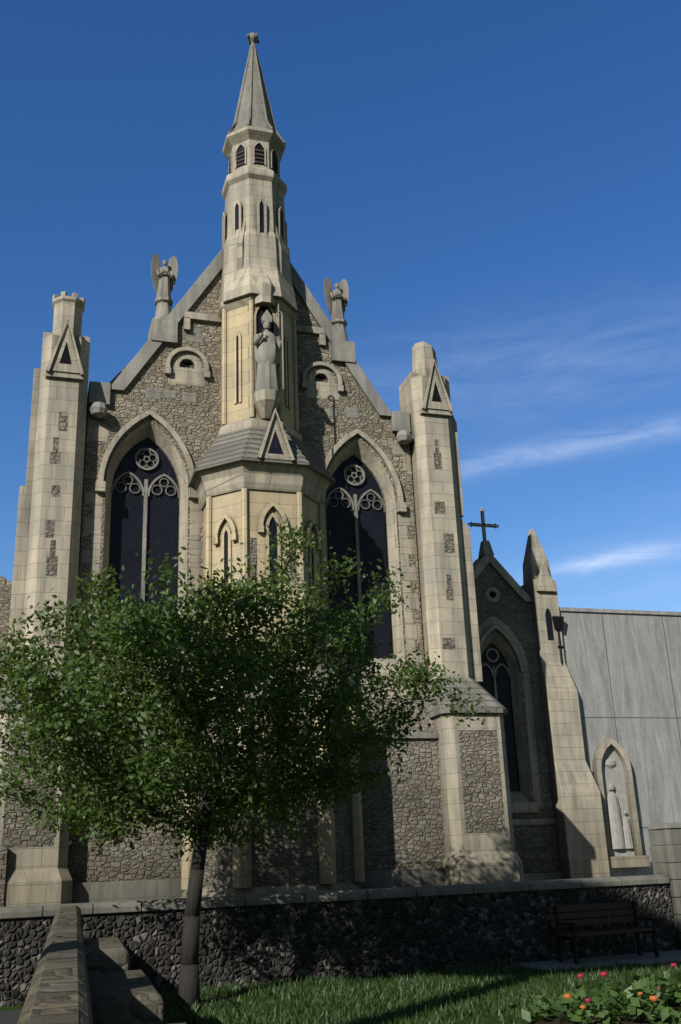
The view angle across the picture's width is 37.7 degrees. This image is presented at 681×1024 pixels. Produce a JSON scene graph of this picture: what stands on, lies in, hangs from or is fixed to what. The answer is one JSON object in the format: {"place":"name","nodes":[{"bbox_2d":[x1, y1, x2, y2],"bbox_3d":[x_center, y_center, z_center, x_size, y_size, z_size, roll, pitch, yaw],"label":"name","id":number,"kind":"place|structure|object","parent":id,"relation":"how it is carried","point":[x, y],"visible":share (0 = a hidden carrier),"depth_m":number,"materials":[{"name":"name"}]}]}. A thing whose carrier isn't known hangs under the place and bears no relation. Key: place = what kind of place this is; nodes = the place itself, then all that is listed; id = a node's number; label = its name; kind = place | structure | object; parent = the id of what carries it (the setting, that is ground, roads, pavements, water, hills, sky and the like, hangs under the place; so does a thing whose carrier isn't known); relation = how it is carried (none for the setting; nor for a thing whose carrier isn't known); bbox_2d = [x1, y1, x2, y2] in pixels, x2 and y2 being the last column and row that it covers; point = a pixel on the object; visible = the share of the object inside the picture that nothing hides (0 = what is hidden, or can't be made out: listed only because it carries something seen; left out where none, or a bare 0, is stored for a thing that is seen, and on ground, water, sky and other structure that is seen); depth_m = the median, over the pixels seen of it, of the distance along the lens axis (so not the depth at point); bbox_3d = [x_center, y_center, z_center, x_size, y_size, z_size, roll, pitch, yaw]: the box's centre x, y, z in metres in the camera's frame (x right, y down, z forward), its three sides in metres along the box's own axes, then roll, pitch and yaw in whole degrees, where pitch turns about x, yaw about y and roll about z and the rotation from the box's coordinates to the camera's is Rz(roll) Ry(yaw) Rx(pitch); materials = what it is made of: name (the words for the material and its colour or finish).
{"place":"outdoors","nodes":[
{"label":"outdoors","id":0,"kind":"place"},
{"bbox_2d":[0,575,11,672],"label":"building","id":1,"kind":"structure","parent":0,"point":[5,593],"depth_m":26.27,"materials":[{"name":"beige stone"}]},
{"bbox_2d":[0,1009,21,1023],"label":"side path","id":2,"kind":"structure","parent":0,"point":[9,1016],"depth_m":12.85,"materials":[{"name":"concrete"}]},
{"bbox_2d":[0,957,680,1023],"bbox_3d":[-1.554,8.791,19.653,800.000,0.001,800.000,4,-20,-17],"label":"lawn","id":3,"kind":"structure","parent":0,"point":[258,999],"depth_m":13.30,"materials":[{"name":"green plant"}]},
{"bbox_2d":[17,905,186,1023],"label":"wall","id":4,"kind":"structure","parent":3,"relation":"on","point":[78,978],"depth_m":7.38,"materials":[{"name":"beige stone"}]},
{"bbox_2d":[109,361,130,384],"bbox_3d":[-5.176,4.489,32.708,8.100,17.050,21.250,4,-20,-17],"label":"roof edge","id":5,"kind":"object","parent":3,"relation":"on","point":[115,378],"depth_m":23.66,"materials":[{"name":"stone"}]},
{"bbox_2d":[164,996,241,1023],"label":"hoop edging","id":6,"kind":"object","parent":3,"relation":"on","point":[202,1004],"visible":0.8,"depth_m":11.43,"materials":[{"name":"black metal"}]},
{"bbox_2d":[0,539,466,1005],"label":"tree trunk and limbs","id":7,"kind":"object","parent":3,"relation":"on","point":[189,986],"visible":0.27,"depth_m":13.71,"materials":[{"name":"brown plant"}]},
{"bbox_2d":[0,514,498,861],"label":"tree leaves","id":8,"kind":"object","parent":7,"relation":"on","point":[123,732],"visible":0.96,"depth_m":13.70,"materials":[{"name":"green plant"}]},
{"bbox_2d":[73,270,424,683],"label":"gable wall","id":9,"kind":"structure","parent":3,"relation":"on","point":[196,426],"depth_m":23.27,"materials":[{"name":"grey stone"}]},
{"bbox_2d":[105,363,392,658],"bbox_3d":[-1.998,-0.162,23.117,6.500,7.210,0.170,4,-20,-17],"label":"window glass","id":10,"kind":"object","parent":9,"relation":"in","point":[126,530],"visible":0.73,"depth_m":22.79,"materials":[{"name":"black glass"}]},
{"bbox_2d":[86,248,411,444],"bbox_3d":[-2.151,-4.657,24.622,7.700,6.254,1.247,4,-20,-17],"label":"gable coping","id":11,"kind":"object","parent":9,"relation":"on","point":[98,397],"visible":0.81,"depth_m":24.27,"materials":[{"name":"beige stone"}]},
{"bbox_2d":[105,437,393,657],"bbox_3d":[-1.977,0.814,22.829,6.560,5.078,0.120,4,-20,-17],"label":"tracery window","id":12,"kind":"structure","parent":9,"relation":"in","point":[354,503],"depth_m":22.85,"materials":[{"name":"grey stone"}]},
{"bbox_2d":[77,347,422,684],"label":"window surrounds","id":13,"kind":"object","parent":9,"relation":"attached to","point":[194,373],"depth_m":23.15,"materials":[{"name":"beige stone"}]},
{"bbox_2d":[145,327,358,417],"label":"stone blocks","id":14,"kind":"structure","parent":9,"relation":"attached to","point":[191,397],"depth_m":23.73,"materials":[{"name":"beige stone"}]},
{"bbox_2d":[81,405,426,698],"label":"carved stone blocks","id":15,"kind":"structure","parent":9,"relation":"attached to","point":[96,433],"depth_m":22.30,"materials":[{"name":"beige stone"}]},
{"bbox_2d":[0,883,677,1006],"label":"flint wall","id":16,"kind":"structure","parent":3,"relation":"on","point":[239,945],"depth_m":15.97,"materials":[{"name":"grey stone"}]},
{"bbox_2d":[0,823,680,949],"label":"wall coping","id":17,"kind":"object","parent":16,"relation":"attached to","point":[663,837],"visible":0.96,"depth_m":16.71,"materials":[{"name":"stone"}]},
{"bbox_2d":[467,507,609,880],"bbox_3d":[2.240,6.887,31.283,5.270,11.035,12.550,4,-20,-17],"label":"chapel stonework","id":18,"kind":"object","parent":3,"relation":"on","point":[577,820],"visible":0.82,"depth_m":26.16,"materials":[{"name":"beige stone"}]},
{"bbox_2d":[552,616,563,665],"bbox_3d":[6.080,6.591,26.014,0.320,7.892,0.248,4,-20,-17],"label":"downpipe","id":19,"kind":"object","parent":18,"relation":"attached to","point":[558,621],"visible":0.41,"depth_m":27.20,"materials":[{"name":"black metal"}]},
{"bbox_2d":[524,999,680,1023],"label":"flowerbed soil","id":20,"kind":"structure","parent":3,"relation":"on","point":[553,1019],"depth_m":10.34,"materials":[{"name":"brown soil"}]},
{"bbox_2d":[509,963,680,1023],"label":"flowerbed","id":21,"kind":"object","parent":20,"relation":"on","point":[605,1005],"depth_m":10.39,"materials":[{"name":"green plant"}]},
{"bbox_2d":[553,901,658,964],"bbox_3d":[4.512,7.116,16.931,1.696,0.900,0.650,4,-20,-17],"label":"bench frame","id":22,"kind":"object","parent":3,"relation":"on","point":[574,942],"visible":0.86,"depth_m":16.92,"materials":[{"name":"black metal"}]},
{"bbox_2d":[548,901,659,936],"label":"bench slats","id":23,"kind":"object","parent":22,"relation":"attached to","point":[587,914],"visible":0.97,"depth_m":17.16,"materials":[{"name":"brown wood"}]},
{"bbox_2d":[559,607,680,876],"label":"side building wall","id":24,"kind":"structure","parent":3,"relation":"on","point":[624,667],"depth_m":27.29,"materials":[{"name":"concrete"}]},
{"bbox_2d":[592,738,650,867],"bbox_3d":[7.191,7.540,26.006,1.320,3.232,0.315,4,-20,-17],"label":"statue niche","id":25,"kind":"object","parent":24,"relation":"attached to","point":[612,772],"visible":0.99,"depth_m":25.99,"materials":[{"name":"beige stone"}]},
{"bbox_2d":[0,0,680,611],"label":"sky","id":26,"kind":"structure","parent":0,"point":[493,185],"materials":[{"name":"blue"}]},
{"bbox_2d":[474,563,558,873],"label":"chapel wall","id":27,"kind":"structure","parent":0,"point":[535,845],"depth_m":26.40,"materials":[{"name":"grey stone"}]},
{"bbox_2d":[480,593,553,790],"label":"chapel windows","id":28,"kind":"structure","parent":27,"relation":"in","point":[503,688],"depth_m":26.63,"materials":[{"name":"black glass"}]},
{"bbox_2d":[511,950,680,970],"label":"bench paving","id":29,"kind":"structure","parent":0,"point":[664,957],"depth_m":16.68,"materials":[{"name":"grey concrete"}]},
{"label":"yard paving","id":30,"kind":"structure","parent":0,"visible":0},
{"bbox_2d":[0,847,6,906],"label":"yard wall","id":31,"kind":"structure","parent":30,"relation":"on","point":[3,855],"depth_m":17.75,"materials":[{"name":"grey stone"}]},
{"bbox_2d":[67,696,445,903],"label":"wall","id":32,"kind":"structure","parent":30,"relation":"on","point":[403,835],"depth_m":20.50,"materials":[{"name":"grey stone"}]},
{"bbox_2d":[0,291,523,906],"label":"buttresses","id":33,"kind":"structure","parent":30,"relation":"on","point":[38,875],"depth_m":21.52,"materials":[{"name":"beige stone"}]},
{"bbox_2d":[59,342,441,401],"bbox_3d":[-1.857,-3.244,23.329,9.060,0.550,0.015,4,-20,-17],"label":"gablet","id":34,"kind":"object","parent":33,"relation":"attached to","point":[65,358],"visible":1,"depth_m":22.09,"materials":[{"name":"black"}]},
{"bbox_2d":[0,670,507,717],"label":"roof","id":35,"kind":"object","parent":33,"relation":"on","point":[490,703],"visible":0.31,"depth_m":21.76,"materials":[{"name":"grey stone"}]},
{"bbox_2d":[2,412,505,847],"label":"buttress stone panels","id":36,"kind":"object","parent":33,"relation":"attached to","point":[482,785],"visible":0.7,"depth_m":20.92,"materials":[{"name":"grey stone"}]},
{"bbox_2d":[180,125,360,897],"bbox_3d":[-1.715,-0.574,22.264,3.500,19.400,2.940,4,-20,-17],"label":"turret stonework","id":37,"kind":"object","parent":30,"relation":"on","point":[256,268],"visible":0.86,"depth_m":23.80,"materials":[{"name":"beige stone"}]},
{"bbox_2d":[148,253,355,391],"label":"statues","id":38,"kind":"object","parent":37,"relation":"on","point":[268,346],"visible":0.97,"depth_m":23.90,"materials":[{"name":"stone"}]},
{"bbox_2d":[229,149,277,172],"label":"louvers","id":39,"kind":"object","parent":37,"relation":"on","point":[255,157],"visible":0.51,"depth_m":25.27,"materials":[{"name":"grey"}]},
{"bbox_2d":[222,33,285,148],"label":"spire","id":40,"kind":"structure","parent":37,"relation":"on","point":[254,109],"depth_m":26.18,"materials":[{"name":"beige stone"}]},
{"bbox_2d":[188,426,335,493],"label":"bay roof slates","id":41,"kind":"object","parent":37,"relation":"on","point":[237,446],"visible":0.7,"depth_m":21.73,"materials":[{"name":"stone"}]},
{"bbox_2d":[225,143,313,591],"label":"turret openings","id":42,"kind":"object","parent":37,"relation":"attached to","point":[275,447],"visible":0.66,"depth_m":23.18,"materials":[{"name":"black"}]},
{"bbox_2d":[181,300,364,889],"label":"turret wall","id":43,"kind":"structure","parent":37,"relation":"attached to","point":[243,515],"depth_m":21.24,"materials":[{"name":"beige stone"}]},
{"bbox_2d":[199,538,351,888],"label":"lower stone wall","id":44,"kind":"structure","parent":37,"relation":"attached to","point":[292,862],"depth_m":18.50,"materials":[{"name":"grey stone"}]}
]}

